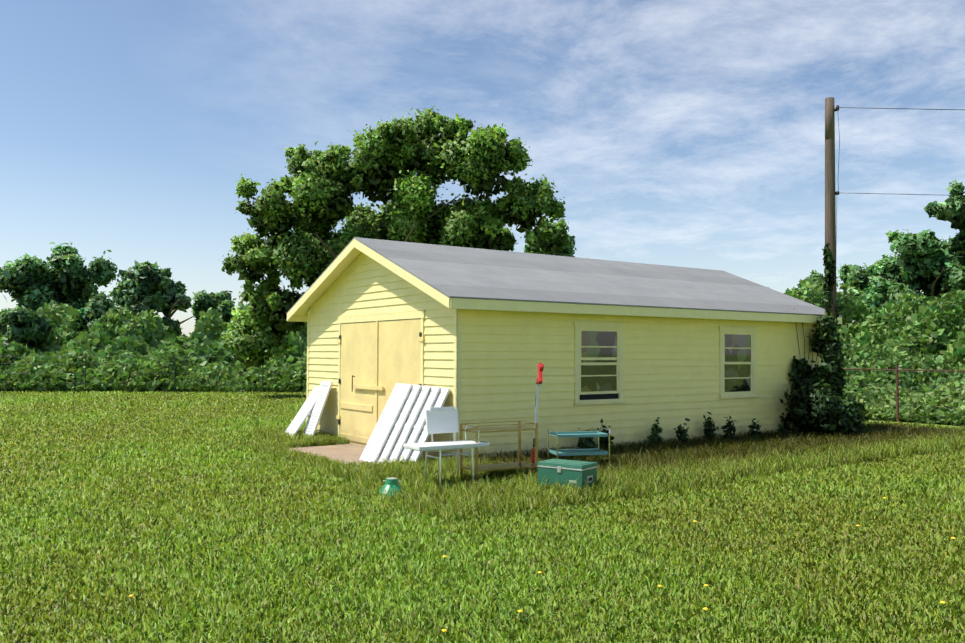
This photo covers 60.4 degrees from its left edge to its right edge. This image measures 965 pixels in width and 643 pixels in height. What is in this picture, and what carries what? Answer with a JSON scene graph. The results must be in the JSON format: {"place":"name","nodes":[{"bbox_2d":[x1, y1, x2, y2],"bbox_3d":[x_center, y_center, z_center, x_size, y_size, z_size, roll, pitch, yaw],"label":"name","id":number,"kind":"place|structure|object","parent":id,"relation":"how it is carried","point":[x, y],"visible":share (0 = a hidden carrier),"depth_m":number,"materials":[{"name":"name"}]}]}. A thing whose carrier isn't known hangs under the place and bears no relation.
{"place":"outdoors","nodes":[
{"label":"outdoors","id":0,"kind":"place"},
{"bbox_2d":[221,105,574,367],"bbox_3d":[-3.058,-2.632,32.795,13.430,11.099,9.148,0,-2,6],"label":"tree","id":1,"kind":"object","parent":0,"point":[408,162],"depth_m":30.60,"materials":[{"name":"green plant"}]},
{"bbox_2d":[523,234,576,256],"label":"tree leaves","id":2,"kind":"object","parent":1,"relation":"attached to","point":[569,251],"visible":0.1,"depth_m":47.15,"materials":[{"name":"green plant"}]},
{"bbox_2d":[0,389,964,642],"bbox_3d":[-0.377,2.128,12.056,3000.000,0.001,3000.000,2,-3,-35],"label":"ground","id":3,"kind":"structure","parent":0,"point":[798,497],"depth_m":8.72,"materials":[{"name":"green plant"}]},
{"bbox_2d":[0,305,52,352],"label":"tree leaves","id":4,"kind":"object","parent":3,"relation":"on","point":[24,326],"depth_m":49.86,"materials":[{"name":"green plant"}]},
{"bbox_2d":[0,242,119,310],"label":"tree leaves","id":5,"kind":"object","parent":3,"relation":"on","point":[27,281],"visible":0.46,"depth_m":61.04,"materials":[{"name":"green plant"}]},
{"bbox_2d":[67,291,117,334],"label":"tree leaves","id":6,"kind":"object","parent":3,"relation":"on","point":[99,306],"visible":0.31,"depth_m":54.52,"materials":[{"name":"green plant"}]},
{"bbox_2d":[109,260,169,318],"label":"tree leaves","id":7,"kind":"object","parent":3,"relation":"on","point":[139,288],"depth_m":69.28,"materials":[{"name":"green plant"}]},
{"bbox_2d":[0,344,306,392],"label":"fence weeds","id":8,"kind":"object","parent":3,"relation":"on","point":[31,372],"visible":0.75,"depth_m":34.81,"materials":[{"name":"green plant"}]},
{"bbox_2d":[0,300,306,354],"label":"brush","id":9,"kind":"object","parent":3,"relation":"on","point":[151,330],"visible":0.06,"depth_m":53.87,"materials":[{"name":"green plant"}]},
{"bbox_2d":[0,329,306,374],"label":"fence weeds","id":10,"kind":"object","parent":3,"relation":"on","point":[104,348],"visible":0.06,"depth_m":41.48,"materials":[{"name":"green plant"}]},
{"bbox_2d":[155,267,192,335],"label":"tree leaves","id":11,"kind":"object","parent":3,"relation":"on","point":[174,293],"depth_m":80.09,"materials":[{"name":"green plant"}]},
{"bbox_2d":[191,290,235,324],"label":"tree leaves","id":12,"kind":"object","parent":3,"relation":"on","point":[221,302],"visible":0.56,"depth_m":59.42,"materials":[{"name":"green plant"}]},
{"bbox_2d":[221,301,269,360],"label":"tree leaves","id":13,"kind":"object","parent":3,"relation":"on","point":[241,306],"depth_m":49.56,"materials":[{"name":"green plant"}]},
{"bbox_2d":[256,437,336,447],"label":"tall grass","id":14,"kind":"structure","parent":3,"relation":"on","point":[293,444],"depth_m":14.42,"materials":[{"name":"green plant"}]},
{"bbox_2d":[245,424,349,445],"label":"tall grass","id":15,"kind":"structure","parent":3,"relation":"on","point":[277,434],"depth_m":15.35,"materials":[{"name":"green plant"}]},
{"bbox_2d":[285,381,332,437],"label":"boards","id":16,"kind":"object","parent":3,"relation":"on","point":[314,403],"visible":0.81,"depth_m":15.55,"materials":[{"name":"white paint"}]},
{"bbox_2d":[250,441,373,470],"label":"tall grass","id":17,"kind":"structure","parent":3,"relation":"on","point":[304,457],"depth_m":12.70,"materials":[{"name":"green plant"}]},
{"bbox_2d":[284,444,424,465],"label":"concrete slab","id":18,"kind":"structure","parent":3,"relation":"on","point":[347,452],"depth_m":13.73,"materials":[{"name":"concrete"}]},
{"bbox_2d":[359,383,450,463],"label":"boards","id":19,"kind":"object","parent":18,"relation":"on","point":[401,421],"visible":0.92,"depth_m":12.41,"materials":[{"name":"white paint"}]},
{"bbox_2d":[379,477,403,496],"bbox_3d":[-1.052,1.925,9.619,0.400,0.215,0.400,2,-3,-35],"label":"christmas tree stand","id":20,"kind":"object","parent":3,"relation":"on","point":[390,482],"visible":0.6,"depth_m":9.55,"materials":[{"name":"green plastic"}]},
{"bbox_2d":[324,453,486,482],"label":"tall grass","id":21,"kind":"structure","parent":3,"relation":"on","point":[387,468],"depth_m":11.03,"materials":[{"name":"green plant"}]},
{"bbox_2d":[403,407,489,486],"bbox_3d":[-0.459,1.571,10.322,1.014,0.982,0.510,2,-3,-35],"label":"chair","id":22,"kind":"object","parent":3,"relation":"on","point":[441,419],"visible":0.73,"depth_m":10.42,"materials":[{"name":"white plastic"}]},
{"bbox_2d":[460,421,537,478],"bbox_3d":[0.213,1.700,10.751,0.942,0.760,0.442,1,-3,-31],"label":"brass cart","id":23,"kind":"object","parent":3,"relation":"on","point":[519,428],"visible":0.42,"depth_m":10.69,"materials":[{"name":"brown metal"}]},
{"bbox_2d":[48,354,964,421],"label":"fence","id":24,"kind":"object","parent":3,"relation":"on","point":[897,404],"visible":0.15,"depth_m":21.00,"materials":[{"name":"black metal"}]},
{"bbox_2d":[336,457,725,521],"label":"tall grass","id":25,"kind":"structure","parent":3,"relation":"on","point":[519,493],"depth_m":9.46,"materials":[{"name":"green plant"}]},
{"bbox_2d":[531,363,543,467],"bbox_3d":[0.708,1.327,11.103,0.192,1.552,0.318,0,-2,-5],"label":"tool","id":26,"kind":"object","parent":3,"relation":"on","point":[539,379],"visible":0.73,"depth_m":11.12,"materials":[{"name":"red metal"}]},
{"bbox_2d":[129,497,955,640],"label":"dandelions","id":27,"kind":"object","parent":3,"relation":"on","point":[540,572],"visible":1,"depth_m":5.33,"materials":[{"name":"yellow plant"}]},
{"bbox_2d":[287,237,842,459],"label":"shed","id":28,"kind":"structure","parent":3,"relation":"on","point":[631,352],"depth_m":14.22,"materials":[{"name":"paint"}]},
{"bbox_2d":[537,459,597,487],"bbox_3d":[1.012,1.863,9.923,0.626,0.374,0.388,-1,-3,35],"label":"cooler","id":29,"kind":"object","parent":3,"relation":"on","point":[554,471],"visible":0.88,"depth_m":9.78,"materials":[{"name":"teal plastic"}]},
{"bbox_2d":[547,427,610,464],"bbox_3d":[1.352,1.814,11.685,0.820,0.609,0.458,1,-2,-13],"label":"shelf cart","id":30,"kind":"object","parent":3,"relation":"on","point":[572,452],"visible":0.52,"depth_m":11.68,"materials":[{"name":"metal"}]},
{"bbox_2d":[577,412,812,448],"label":"shrubs","id":31,"kind":"object","parent":3,"relation":"on","point":[655,437],"visible":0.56,"depth_m":14.44,"materials":[{"name":"green plant"}]},
{"bbox_2d":[441,420,964,493],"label":"tall grass","id":32,"kind":"structure","parent":3,"relation":"on","point":[738,455],"depth_m":12.85,"materials":[{"name":"green plant"}]},
{"bbox_2d":[796,270,839,299],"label":"tree leaves","id":33,"kind":"object","parent":3,"relation":"on","point":[815,275],"visible":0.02,"depth_m":54.66,"materials":[{"name":"green plant"}]},
{"bbox_2d":[780,244,873,436],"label":"vines on pole","id":34,"kind":"object","parent":3,"relation":"on","point":[818,404],"visible":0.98,"depth_m":16.26,"materials":[{"name":"green plant"}]},
{"bbox_2d":[795,322,817,422],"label":"vine stems","id":35,"kind":"object","parent":34,"relation":"attached to","point":[804,347],"visible":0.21,"depth_m":16.90,"materials":[{"name":"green plant"}]},
{"bbox_2d":[768,277,964,373],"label":"brush","id":36,"kind":"object","parent":3,"relation":"on","point":[933,326],"visible":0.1,"depth_m":32.45,"materials":[{"name":"green plant"}]},
{"bbox_2d":[838,252,907,319],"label":"tree leaves","id":37,"kind":"object","parent":3,"relation":"on","point":[869,285],"visible":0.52,"depth_m":50.44,"materials":[{"name":"green plant"}]},
{"bbox_2d":[821,341,964,394],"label":"fence weeds","id":38,"kind":"object","parent":3,"relation":"on","point":[867,355],"visible":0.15,"depth_m":26.81,"materials":[{"name":"green plant"}]},
{"bbox_2d":[825,97,964,389],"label":"utility pole","id":39,"kind":"object","parent":3,"relation":"on","point":[830,215],"visible":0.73,"depth_m":16.66,"materials":[{"name":"brown wood"}]},
{"bbox_2d":[844,378,964,426],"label":"fence weeds","id":40,"kind":"object","parent":3,"relation":"on","point":[948,398],"visible":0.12,"depth_m":20.51,"materials":[{"name":"green plant"}]},
{"bbox_2d":[878,229,964,322],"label":"tree leaves","id":41,"kind":"object","parent":3,"relation":"on","point":[924,256],"depth_m":48.31,"materials":[{"name":"green plant"}]},
{"bbox_2d":[924,179,964,303],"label":"tree leaves","id":42,"kind":"object","parent":3,"relation":"on","point":[951,209],"visible":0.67,"depth_m":46.98,"materials":[{"name":"green plant"}]},
{"bbox_2d":[0,0,964,338],"label":"sky","id":43,"kind":"structure","parent":0,"point":[680,133],"materials":[{"name":"blue"}]}
]}

